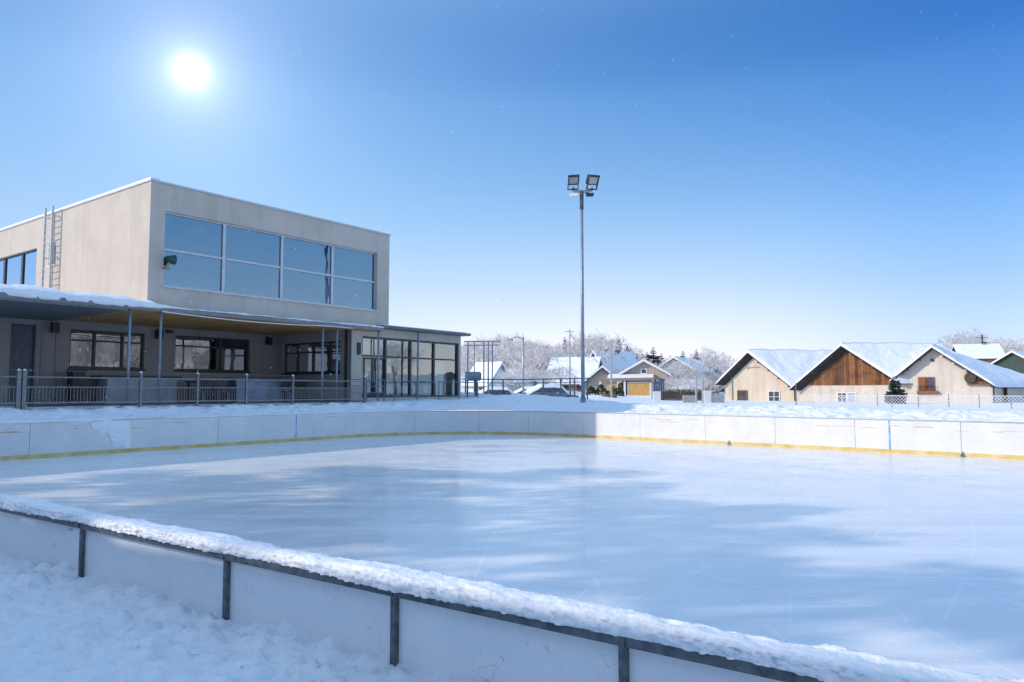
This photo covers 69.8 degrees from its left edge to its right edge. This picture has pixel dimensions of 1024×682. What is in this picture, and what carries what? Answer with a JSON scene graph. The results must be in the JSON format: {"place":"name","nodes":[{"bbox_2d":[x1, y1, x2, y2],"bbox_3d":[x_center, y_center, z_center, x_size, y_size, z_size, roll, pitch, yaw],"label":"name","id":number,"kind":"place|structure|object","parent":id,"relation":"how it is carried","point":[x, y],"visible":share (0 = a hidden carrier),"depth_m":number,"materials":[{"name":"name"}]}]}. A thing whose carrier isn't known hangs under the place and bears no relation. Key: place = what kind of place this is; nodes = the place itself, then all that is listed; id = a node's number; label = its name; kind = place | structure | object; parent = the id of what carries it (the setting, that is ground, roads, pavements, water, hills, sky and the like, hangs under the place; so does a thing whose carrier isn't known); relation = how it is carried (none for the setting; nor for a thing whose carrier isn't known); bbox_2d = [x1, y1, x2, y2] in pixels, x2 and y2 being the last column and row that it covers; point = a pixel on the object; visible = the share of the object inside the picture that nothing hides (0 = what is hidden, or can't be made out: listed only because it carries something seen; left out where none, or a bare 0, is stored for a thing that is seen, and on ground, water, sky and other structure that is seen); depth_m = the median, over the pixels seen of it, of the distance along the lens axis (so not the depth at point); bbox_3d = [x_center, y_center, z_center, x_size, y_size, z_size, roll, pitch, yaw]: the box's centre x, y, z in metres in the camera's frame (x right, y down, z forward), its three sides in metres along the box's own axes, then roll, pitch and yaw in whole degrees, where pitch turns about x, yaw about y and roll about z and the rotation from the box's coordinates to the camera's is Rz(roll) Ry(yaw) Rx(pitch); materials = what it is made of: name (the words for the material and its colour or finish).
{"place":"outdoors","nodes":[
{"label":"outdoors","id":0,"kind":"place"},
{"bbox_2d":[0,434,1023,678],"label":"rink ice","id":1,"kind":"structure","parent":0,"point":[908,556],"depth_m":11.97,"materials":[{"name":"white ice"}]},
{"bbox_2d":[0,508,823,681],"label":"rink boards","id":2,"kind":"object","parent":1,"relation":"on","point":[411,632],"visible":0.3,"depth_m":3.62,"materials":[{"name":"plastic"}]},
{"bbox_2d":[0,493,1023,681],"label":"rail snow","id":3,"kind":"structure","parent":2,"relation":"on","point":[829,663],"depth_m":3.01,"materials":[{"name":"white snow"}]},
{"bbox_2d":[0,411,1023,460],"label":"rink boards","id":4,"kind":"object","parent":1,"relation":"on","point":[997,440],"visible":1,"depth_m":27.22,"materials":[{"name":"white plastic"},{"name":"yellow plastic"},{"name":"snow"}]},
{"bbox_2d":[0,418,108,423],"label":"rail snow","id":5,"kind":"structure","parent":4,"relation":"on","point":[39,421],"depth_m":22.99,"materials":[{"name":"white snow"}]},
{"bbox_2d":[69,417,130,448],"bbox_3d":[-13.575,3.117,24.216,0.175,1.210,1.904,-3,-5,37],"label":"snow slide","id":6,"kind":"object","parent":4,"relation":"on","point":[117,432],"visible":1,"depth_m":24.52,"materials":[{"name":"white snow"}]},
{"bbox_2d":[162,410,428,417],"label":"rail snow","id":7,"kind":"structure","parent":4,"relation":"on","point":[290,413],"depth_m":30.04,"materials":[{"name":"white snow"}]},
{"bbox_2d":[0,367,1023,681],"bbox_3d":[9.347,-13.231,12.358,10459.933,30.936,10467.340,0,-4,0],"label":"snow ground","id":8,"kind":"structure","parent":0,"point":[62,621],"depth_m":4.29,"materials":[{"name":"white snow"}]},
{"bbox_2d":[66,370,86,403],"bbox_3d":[-18.560,2.019,31.230,0.650,1.550,0.600,-3,-5,37],"label":"waste bin","id":9,"kind":"object","parent":8,"relation":"on","point":[75,382],"visible":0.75,"depth_m":31.06,"materials":[{"name":"black metal"}]},
{"bbox_2d":[90,375,181,403],"bbox_3d":[-16.920,2.251,33.114,1.100,1.340,3.600,-3,-5,37],"label":"serving counter","id":10,"kind":"object","parent":8,"relation":"on","point":[133,383],"visible":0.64,"depth_m":32.59,"materials":[{"name":"black metal"}]},
{"bbox_2d":[0,369,365,409],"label":"terrace railing","id":11,"kind":"object","parent":8,"relation":"on","point":[20,387],"visible":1,"depth_m":27.18,"materials":[{"name":"metal"}]},
{"bbox_2d":[185,381,222,402],"bbox_3d":[-14.610,2.455,34.934,1.000,1.080,1.500,-3,-5,37],"label":"terrace table","id":12,"kind":"object","parent":8,"relation":"on","point":[188,383],"visible":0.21,"depth_m":34.67,"materials":[{"name":"black metal"}]},
{"bbox_2d":[199,380,231,402],"bbox_3d":[-13.330,2.304,32.854,0.450,1.100,1.500,-3,-5,37],"label":"terrace bench","id":13,"kind":"object","parent":8,"relation":"on","point":[212,383],"visible":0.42,"depth_m":33.00,"materials":[{"name":"metal"}]},
{"bbox_2d":[0,177,470,405],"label":"ice hall","id":14,"kind":"structure","parent":8,"relation":"on","point":[255,290],"depth_m":34.79,"materials":[{"name":"paint"}]},
{"bbox_2d":[0,249,36,284],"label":"side window","id":15,"kind":"structure","parent":14,"relation":"in","point":[19,268],"depth_m":36.87,"materials":[{"name":"blue glass"}]},
{"bbox_2d":[8,323,36,404],"bbox_3d":[-20.360,1.110,30.465,0.180,3.620,0.920,-3,-5,37],"label":"door","id":16,"kind":"structure","parent":14,"relation":"in","point":[23,336],"depth_m":30.57,"materials":[{"name":"grey metal"}]},
{"bbox_2d":[47,243,55,266],"bbox_3d":[-21.268,-4.017,34.315,0.861,1.110,0.647,-2,-4,28],"label":"slit window","id":17,"kind":"structure","parent":14,"relation":"in","point":[54,245],"depth_m":34.46,"materials":[{"name":"blue glass"}]},
{"bbox_2d":[68,329,145,370],"bbox_3d":[-18.327,0.452,33.259,0.300,1.770,3.350,-3,-5,37],"label":"terrace window","id":18,"kind":"structure","parent":14,"relation":"in","point":[92,367],"depth_m":33.31,"materials":[{"name":"black glass"}]},
{"bbox_2d":[163,255,176,268],"bbox_3d":[-13.637,-3.153,29.230,0.400,0.600,0.435,-3,-5,37],"label":"floodlight","id":19,"kind":"object","parent":14,"relation":"attached to","point":[170,259],"depth_m":29.16,"materials":[{"name":"green metal"}]},
{"bbox_2d":[173,335,250,372],"bbox_3d":[-15.225,0.721,37.387,0.300,1.790,4.210,-3,-5,37],"label":"terrace window","id":20,"kind":"structure","parent":14,"relation":"in","point":[220,347],"depth_m":37.73,"materials":[{"name":"black glass"}]},
{"bbox_2d":[241,271,276,297],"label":"end window","id":21,"kind":"structure","parent":14,"relation":"in","point":[265,284],"depth_m":45.52,"materials":[{"name":"blue glass"}]},
{"bbox_2d":[161,211,377,311],"bbox_3d":[-10.506,-3.360,33.771,0.310,3.075,11.460,-3,-5,37],"label":"panorama window","id":22,"kind":"structure","parent":14,"relation":"in","point":[223,239],"depth_m":33.64,"materials":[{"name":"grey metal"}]},
{"bbox_2d":[281,341,340,374],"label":"return window","id":23,"kind":"structure","parent":14,"relation":"in","point":[300,358],"depth_m":38.87,"materials":[{"name":"black glass"}]},
{"bbox_2d":[363,357,385,396],"bbox_3d":[-7.055,1.878,37.895,0.146,2.030,1.530,-3,-5,37],"label":"glass door","id":24,"kind":"structure","parent":14,"relation":"in","point":[374,374],"depth_m":37.88,"materials":[{"name":"black metal"}]},
{"bbox_2d":[367,385,392,395],"bbox_3d":[-7.240,2.827,40.081,0.860,0.787,1.120,-3,-5,37],"label":"cafe table","id":25,"kind":"object","parent":14,"relation":"on","point":[388,389],"visible":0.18,"depth_m":39.80,"materials":[{"name":"white paint"}]},
{"bbox_2d":[392,386,415,395],"bbox_3d":[-6.180,2.933,41.657,0.860,0.787,1.120,-3,-5,37],"label":"cafe table","id":26,"kind":"object","parent":14,"relation":"on","point":[401,389],"visible":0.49,"depth_m":41.24,"materials":[{"name":"white paint"}]},
{"bbox_2d":[415,386,430,394],"bbox_3d":[-5.100,3.031,43.094,0.860,0.787,1.120,-3,-5,37],"label":"cafe table","id":27,"kind":"object","parent":14,"relation":"on","point":[424,389],"visible":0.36,"depth_m":42.58,"materials":[{"name":"white paint"}]},
{"bbox_2d":[217,377,290,401],"bbox_3d":[-12.840,2.502,36.795,1.660,1.302,3.200,-3,-5,37],"label":"covered stack","id":28,"kind":"object","parent":8,"relation":"on","point":[252,383],"visible":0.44,"depth_m":36.26,"materials":[{"name":"grey fabric"}]},
{"bbox_2d":[281,381,310,400],"bbox_3d":[-10.830,2.574,36.845,0.450,1.100,1.500,-3,-5,37],"label":"terrace bench","id":29,"kind":"object","parent":8,"relation":"on","point":[297,384],"visible":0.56,"depth_m":36.99,"materials":[{"name":"metal"}]},
{"bbox_2d":[348,379,384,401],"bbox_3d":[-7.090,2.583,35.787,0.055,1.439,2.351,-3,-5,37],"label":"step railing","id":30,"kind":"object","parent":8,"relation":"on","point":[369,386],"visible":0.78,"depth_m":35.96,"materials":[{"name":"metal"}]},
{"bbox_2d":[393,381,477,401],"bbox_3d":[-3.940,2.868,39.476,0.055,1.369,6.651,-3,-5,37],"label":"railing","id":31,"kind":"object","parent":8,"relation":"on","point":[417,396],"visible":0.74,"depth_m":38.62,"materials":[{"name":"metal"}]},
{"bbox_2d":[461,365,472,381],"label":"frosted tree","id":32,"kind":"object","parent":8,"relation":"on","point":[463,373],"visible":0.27,"depth_m":95.92,"materials":[{"name":"white plant"}]},
{"bbox_2d":[461,346,473,370],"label":"frosted tree","id":33,"kind":"object","parent":8,"relation":"on","point":[462,358],"visible":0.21,"depth_m":111.50,"materials":[{"name":"white plant"}]},
{"bbox_2d":[465,372,480,396],"bbox_3d":[-2.264,2.788,42.910,0.920,1.992,0.540,0,-4,0],"label":"snow cannon","id":34,"kind":"object","parent":8,"relation":"on","point":[473,376],"visible":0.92,"depth_m":42.76,"materials":[{"name":"metal"}]},
{"bbox_2d":[464,341,499,393],"bbox_3d":[-2.019,1.980,47.986,2.528,4.290,4.110,0,-4,0],"label":"ball court frame","id":35,"kind":"object","parent":8,"relation":"on","point":[483,345],"visible":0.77,"depth_m":46.07,"materials":[{"name":"metal"}]},
{"bbox_2d":[461,338,508,362],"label":"frosted tree","id":36,"kind":"object","parent":8,"relation":"on","point":[477,352],"visible":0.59,"depth_m":121.64,"materials":[{"name":"white plant"}]},
{"bbox_2d":[462,361,510,391],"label":"village house","id":37,"kind":"structure","parent":8,"relation":"on","point":[498,367],"depth_m":88.23,"materials":[{"name":"white paint"}]},
{"bbox_2d":[464,348,517,367],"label":"frosted tree","id":38,"kind":"object","parent":8,"relation":"on","point":[509,358],"visible":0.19,"depth_m":139.56,"materials":[{"name":"white plant"}]},
{"bbox_2d":[469,332,526,362],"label":"frosted tree","id":39,"kind":"object","parent":8,"relation":"on","point":[507,346],"visible":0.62,"depth_m":128.81,"materials":[{"name":"white plant"}]},
{"bbox_2d":[478,387,521,394],"bbox_3d":[-1.148,4.629,61.828,4.400,1.603,1.700,1,-4,-8],"label":"parked car","id":40,"kind":"object","parent":8,"relation":"on","point":[498,391],"visible":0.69,"depth_m":61.05,"materials":[{"name":"paint"}]},
{"bbox_2d":[478,332,535,369],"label":"frosted tree","id":41,"kind":"object","parent":8,"relation":"on","point":[500,346],"visible":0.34,"depth_m":138.90,"materials":[{"name":"white plant"}]},
{"bbox_2d":[508,337,523,393],"bbox_3d":[0.289,2.135,51.974,1.185,4.920,0.200,0,-4,0],"label":"street lamp","id":42,"kind":"object","parent":8,"relation":"on","point":[522,338],"visible":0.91,"depth_m":51.98,"materials":[{"name":"grey metal"}]},
{"bbox_2d":[496,365,540,389],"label":"frosted tree","id":43,"kind":"object","parent":8,"relation":"on","point":[512,376],"visible":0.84,"depth_m":69.89,"materials":[{"name":"white plant"}]},
{"bbox_2d":[506,370,537,391],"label":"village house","id":44,"kind":"structure","parent":8,"relation":"on","point":[513,388],"depth_m":89.15,"materials":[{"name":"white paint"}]},
{"bbox_2d":[514,386,533,393],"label":"parked car","id":45,"kind":"object","parent":8,"relation":"on","point":[519,391],"visible":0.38,"depth_m":65.18,"materials":[{"name":"paint"}]},
{"bbox_2d":[497,360,551,385],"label":"frosted tree","id":46,"kind":"object","parent":8,"relation":"on","point":[536,371],"visible":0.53,"depth_m":77.51,"materials":[{"name":"white plant"}]},
{"bbox_2d":[463,378,590,398],"bbox_3d":[0.970,3.023,44.392,7.794,1.624,1.089,0,-4,0],"label":"yard railing","id":47,"kind":"object","parent":8,"relation":"on","point":[560,382],"visible":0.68,"depth_m":43.91,"materials":[{"name":"metal"}]},
{"bbox_2d":[503,339,562,373],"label":"frosted tree","id":48,"kind":"object","parent":8,"relation":"on","point":[538,350],"visible":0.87,"depth_m":111.30,"materials":[{"name":"white plant"}]},
{"bbox_2d":[517,339,559,368],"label":"frosted tree","id":49,"kind":"object","parent":8,"relation":"on","point":[531,344],"visible":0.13,"depth_m":160.25,"materials":[{"name":"white plant"}]},
{"bbox_2d":[518,342,572,373],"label":"frosted tree","id":50,"kind":"object","parent":8,"relation":"on","point":[542,356],"visible":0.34,"depth_m":120.17,"materials":[{"name":"white plant"}]},
{"bbox_2d":[534,368,562,383],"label":"frosted tree","id":51,"kind":"object","parent":8,"relation":"on","point":[552,375],"visible":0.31,"depth_m":97.85,"materials":[{"name":"white plant"}]},
{"bbox_2d":[524,384,578,397],"bbox_3d":[3.137,4.311,59.846,4.400,1.603,1.700,1,-4,-12],"label":"parked car","id":52,"kind":"object","parent":8,"relation":"on","point":[551,390],"visible":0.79,"depth_m":59.07,"materials":[{"name":"paint"}]},
{"bbox_2d":[534,342,578,368],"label":"frosted tree","id":53,"kind":"object","parent":8,"relation":"on","point":[557,352],"visible":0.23,"depth_m":130.21,"materials":[{"name":"white plant"}]},
{"bbox_2d":[538,365,578,385],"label":"frosted tree","id":54,"kind":"object","parent":8,"relation":"on","point":[563,371],"visible":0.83,"depth_m":84.99,"materials":[{"name":"white plant"}]},
{"bbox_2d":[565,329,574,377],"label":"utility pole","id":55,"kind":"object","parent":8,"relation":"on","point":[569,331],"visible":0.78,"depth_m":75.02,"materials":[{"name":"grey metal"}]},
{"bbox_2d":[547,357,602,391],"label":"village house","id":56,"kind":"structure","parent":8,"relation":"on","point":[593,364],"depth_m":107.18,"materials":[{"name":"white tile"}]},
{"bbox_2d":[558,337,599,356],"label":"frosted tree","id":57,"kind":"object","parent":8,"relation":"on","point":[576,346],"visible":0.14,"depth_m":138.97,"materials":[{"name":"white plant"}]},
{"bbox_2d":[567,174,599,402],"bbox_3d":[3.565,-2.308,36.125,1.617,12.044,0.667,0,-4,0],"label":"floodlight mast","id":58,"kind":"object","parent":8,"relation":"on","point":[590,179],"visible":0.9,"depth_m":36.32,"materials":[{"name":"metal"}]},
{"bbox_2d":[561,335,616,356],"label":"frosted tree","id":59,"kind":"object","parent":8,"relation":"on","point":[580,348],"visible":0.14,"depth_m":139.17,"materials":[{"name":"white plant"}]},
{"bbox_2d":[562,331,616,353],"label":"frosted tree","id":60,"kind":"object","parent":8,"relation":"on","point":[585,340],"visible":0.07,"depth_m":150.71,"materials":[{"name":"white plant"}]},
{"bbox_2d":[556,328,635,365],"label":"frosted tree","id":61,"kind":"object","parent":8,"relation":"on","point":[603,348],"visible":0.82,"depth_m":111.08,"materials":[{"name":"white plant"}]},
{"bbox_2d":[585,384,608,394],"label":"evergreen hedge","id":62,"kind":"object","parent":8,"relation":"on","point":[599,390],"visible":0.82,"depth_m":85.47,"materials":[{"name":"green plant"}]},
{"bbox_2d":[580,365,621,393],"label":"village house","id":63,"kind":"structure","parent":8,"relation":"on","point":[601,371],"depth_m":95.95,"materials":[{"name":"white paint"}]},
{"bbox_2d":[610,343,611,397],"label":"utility pole","id":64,"kind":"object","parent":8,"relation":"on","point":[611,370],"visible":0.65,"depth_m":69.92,"materials":[{"name":"grey metal"}]},
{"bbox_2d":[590,350,637,373],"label":"village house","id":65,"kind":"structure","parent":8,"relation":"on","point":[628,362],"depth_m":113.33,"materials":[{"name":"grey tile"}]},
{"bbox_2d":[612,383,624,395],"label":"evergreen hedge","id":66,"kind":"object","parent":8,"relation":"on","point":[616,390],"visible":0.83,"depth_m":83.47,"materials":[{"name":"green plant"}]},
{"bbox_2d":[597,359,671,397],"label":"village house","id":67,"kind":"structure","parent":8,"relation":"on","point":[638,378],"depth_m":90.89,"materials":[{"name":"grey tile"}]},
{"bbox_2d":[627,382,650,394],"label":"garage door","id":68,"kind":"structure","parent":67,"relation":"in","point":[633,388],"depth_m":89.73,"materials":[{"name":"yellow paint"}]},
{"bbox_2d":[646,347,661,365],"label":"spruce tree","id":69,"kind":"object","parent":8,"relation":"on","point":[653,356],"visible":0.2,"depth_m":134.17,"materials":[{"name":"green plant"}]},
{"bbox_2d":[651,379,664,399],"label":"steel silo","id":70,"kind":"object","parent":8,"relation":"on","point":[658,385],"visible":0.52,"depth_m":79.89,"materials":[{"name":"metal"}]},
{"bbox_2d":[649,359,685,374],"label":"frosted tree","id":71,"kind":"object","parent":8,"relation":"on","point":[655,363],"visible":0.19,"depth_m":104.76,"materials":[{"name":"white plant"}]},
{"bbox_2d":[664,376,681,390],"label":"frosted tree","id":72,"kind":"object","parent":8,"relation":"on","point":[671,384],"visible":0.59,"depth_m":83.79,"materials":[{"name":"white plant"}]},
{"bbox_2d":[661,357,696,372],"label":"frosted tree","id":73,"kind":"object","parent":8,"relation":"on","point":[678,363],"visible":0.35,"depth_m":111.72,"materials":[{"name":"white plant"}]},
{"bbox_2d":[665,375,694,391],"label":"frosted tree","id":74,"kind":"object","parent":8,"relation":"on","point":[677,379],"visible":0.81,"depth_m":85.23,"materials":[{"name":"white plant"}]},
{"bbox_2d":[661,391,701,400],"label":"picket fence","id":75,"kind":"object","parent":8,"relation":"on","point":[666,395],"visible":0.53,"depth_m":77.79,"materials":[{"name":"brown wood"}]},
{"bbox_2d":[661,356,709,377],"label":"village house","id":76,"kind":"structure","parent":8,"relation":"on","point":[683,359],"depth_m":118.41,"materials":[{"name":"grey tile"}]},
{"bbox_2d":[664,362,706,378],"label":"frosted tree","id":77,"kind":"object","parent":8,"relation":"on","point":[677,371],"visible":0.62,"depth_m":95.78,"materials":[{"name":"white plant"}]},
{"bbox_2d":[665,378,706,397],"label":"bush","id":78,"kind":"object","parent":8,"relation":"on","point":[689,390],"depth_m":89.62,"materials":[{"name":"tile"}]},
{"bbox_2d":[653,375,723,402],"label":"garden wall","id":79,"kind":"structure","parent":8,"relation":"on","point":[707,397],"depth_m":69.58,"materials":[{"name":"white paint"}]},
{"bbox_2d":[679,373,709,391],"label":"frosted tree","id":80,"kind":"object","parent":8,"relation":"on","point":[698,379],"visible":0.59,"depth_m":87.61,"materials":[{"name":"white plant"}]},
{"bbox_2d":[679,367,711,384],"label":"frosted tree","id":81,"kind":"object","parent":8,"relation":"on","point":[701,372],"visible":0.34,"depth_m":92.00,"materials":[{"name":"white plant"}]},
{"bbox_2d":[686,357,708,372],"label":"frosted tree","id":82,"kind":"object","parent":8,"relation":"on","point":[706,369],"visible":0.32,"depth_m":120.25,"materials":[{"name":"white plant"}]},
{"bbox_2d":[694,359,718,393],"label":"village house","id":83,"kind":"structure","parent":8,"relation":"on","point":[715,391],"depth_m":133.99,"materials":[{"name":"tile"}]},
{"bbox_2d":[693,377,722,391],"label":"frosted tree","id":84,"kind":"object","parent":8,"relation":"on","point":[706,380],"visible":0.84,"depth_m":83.53,"materials":[{"name":"white plant"}]},
{"bbox_2d":[696,364,721,394],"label":"frosted tree","id":85,"kind":"object","parent":8,"relation":"on","point":[716,374],"visible":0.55,"depth_m":94.32,"materials":[{"name":"white plant"}]},
{"bbox_2d":[691,346,728,370],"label":"frosted tree","id":86,"kind":"object","parent":8,"relation":"on","point":[701,354],"visible":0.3,"depth_m":173.89,"materials":[{"name":"white plant"}]},
{"bbox_2d":[690,349,735,389],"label":"frosted tree","id":87,"kind":"object","parent":8,"relation":"on","point":[715,360],"visible":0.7,"depth_m":128.93,"materials":[{"name":"white plant"}]},
{"bbox_2d":[714,356,736,392],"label":"frosted tree","id":88,"kind":"object","parent":8,"relation":"on","point":[726,364],"visible":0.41,"depth_m":139.10,"materials":[{"name":"white plant"}]},
{"bbox_2d":[716,348,832,400],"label":"village house","id":89,"kind":"structure","parent":8,"relation":"on","point":[760,374],"depth_m":77.44,"materials":[{"name":"beige paint"}]},
{"bbox_2d":[737,390,747,400],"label":"window","id":90,"kind":"structure","parent":89,"relation":"in","point":[741,394],"depth_m":78.38,"materials":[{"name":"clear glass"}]},
{"bbox_2d":[768,391,779,400],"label":"window","id":91,"kind":"structure","parent":89,"relation":"in","point":[772,395],"depth_m":76.43,"materials":[{"name":"white paint"}]},
{"bbox_2d":[789,342,956,401],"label":"village house","id":92,"kind":"structure","parent":8,"relation":"on","point":[858,368],"depth_m":71.96,"materials":[{"name":"brown wood"}]},
{"bbox_2d":[847,392,856,401],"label":"door","id":93,"kind":"structure","parent":92,"relation":"in","point":[854,398],"depth_m":71.87,"materials":[{"name":"white paint"}]},
{"bbox_2d":[884,376,907,403],"bbox_3d":[33.706,4.355,64.514,1.867,2.861,2.021,0,-4,0],"label":"spruce","id":94,"kind":"object","parent":8,"relation":"on","point":[895,391],"visible":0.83,"depth_m":64.35,"materials":[{"name":"green plant"}]},
{"bbox_2d":[810,394,1023,408],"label":"chain link fence","id":95,"kind":"object","parent":8,"relation":"on","point":[918,395],"visible":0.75,"depth_m":52.80,"materials":[{"name":"metal"}]},
{"bbox_2d":[889,344,1023,402],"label":"village house","id":96,"kind":"structure","parent":8,"relation":"on","point":[933,369],"depth_m":67.48,"materials":[{"name":"beige paint"}]},
{"bbox_2d":[918,377,934,390],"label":"window","id":97,"kind":"structure","parent":96,"relation":"in","point":[924,383],"depth_m":68.10,"materials":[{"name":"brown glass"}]},
{"bbox_2d":[937,329,987,349],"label":"frosted tree","id":98,"kind":"object","parent":8,"relation":"on","point":[975,340],"visible":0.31,"depth_m":168.84,"materials":[{"name":"white plant"}]},
{"bbox_2d":[945,326,991,346],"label":"frosted tree","id":99,"kind":"object","parent":8,"relation":"on","point":[970,335],"visible":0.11,"depth_m":177.87,"materials":[{"name":"white plant"}]},
{"bbox_2d":[952,342,1004,362],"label":"village house","id":100,"kind":"structure","parent":8,"relation":"on","point":[987,353],"depth_m":126.66,"materials":[{"name":"white tile"}]},
{"bbox_2d":[984,335,1023,353],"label":"frosted tree","id":101,"kind":"object","parent":8,"relation":"on","point":[1007,348],"visible":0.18,"depth_m":173.21,"materials":[{"name":"white plant"}]},
{"bbox_2d":[990,350,1023,373],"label":"village house","id":102,"kind":"structure","parent":8,"relation":"on","point":[1013,360],"depth_m":118.11,"materials":[{"name":"green paint"}]},
{"bbox_2d":[1002,337,1023,351],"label":"frosted tree","id":103,"kind":"object","parent":8,"relation":"on","point":[1016,344],"visible":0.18,"depth_m":179.63,"materials":[{"name":"white plant"}]},
{"bbox_2d":[0,0,1023,410],"label":"sky","id":104,"kind":"structure","parent":0,"point":[774,174],"materials":[{"name":"blue"}]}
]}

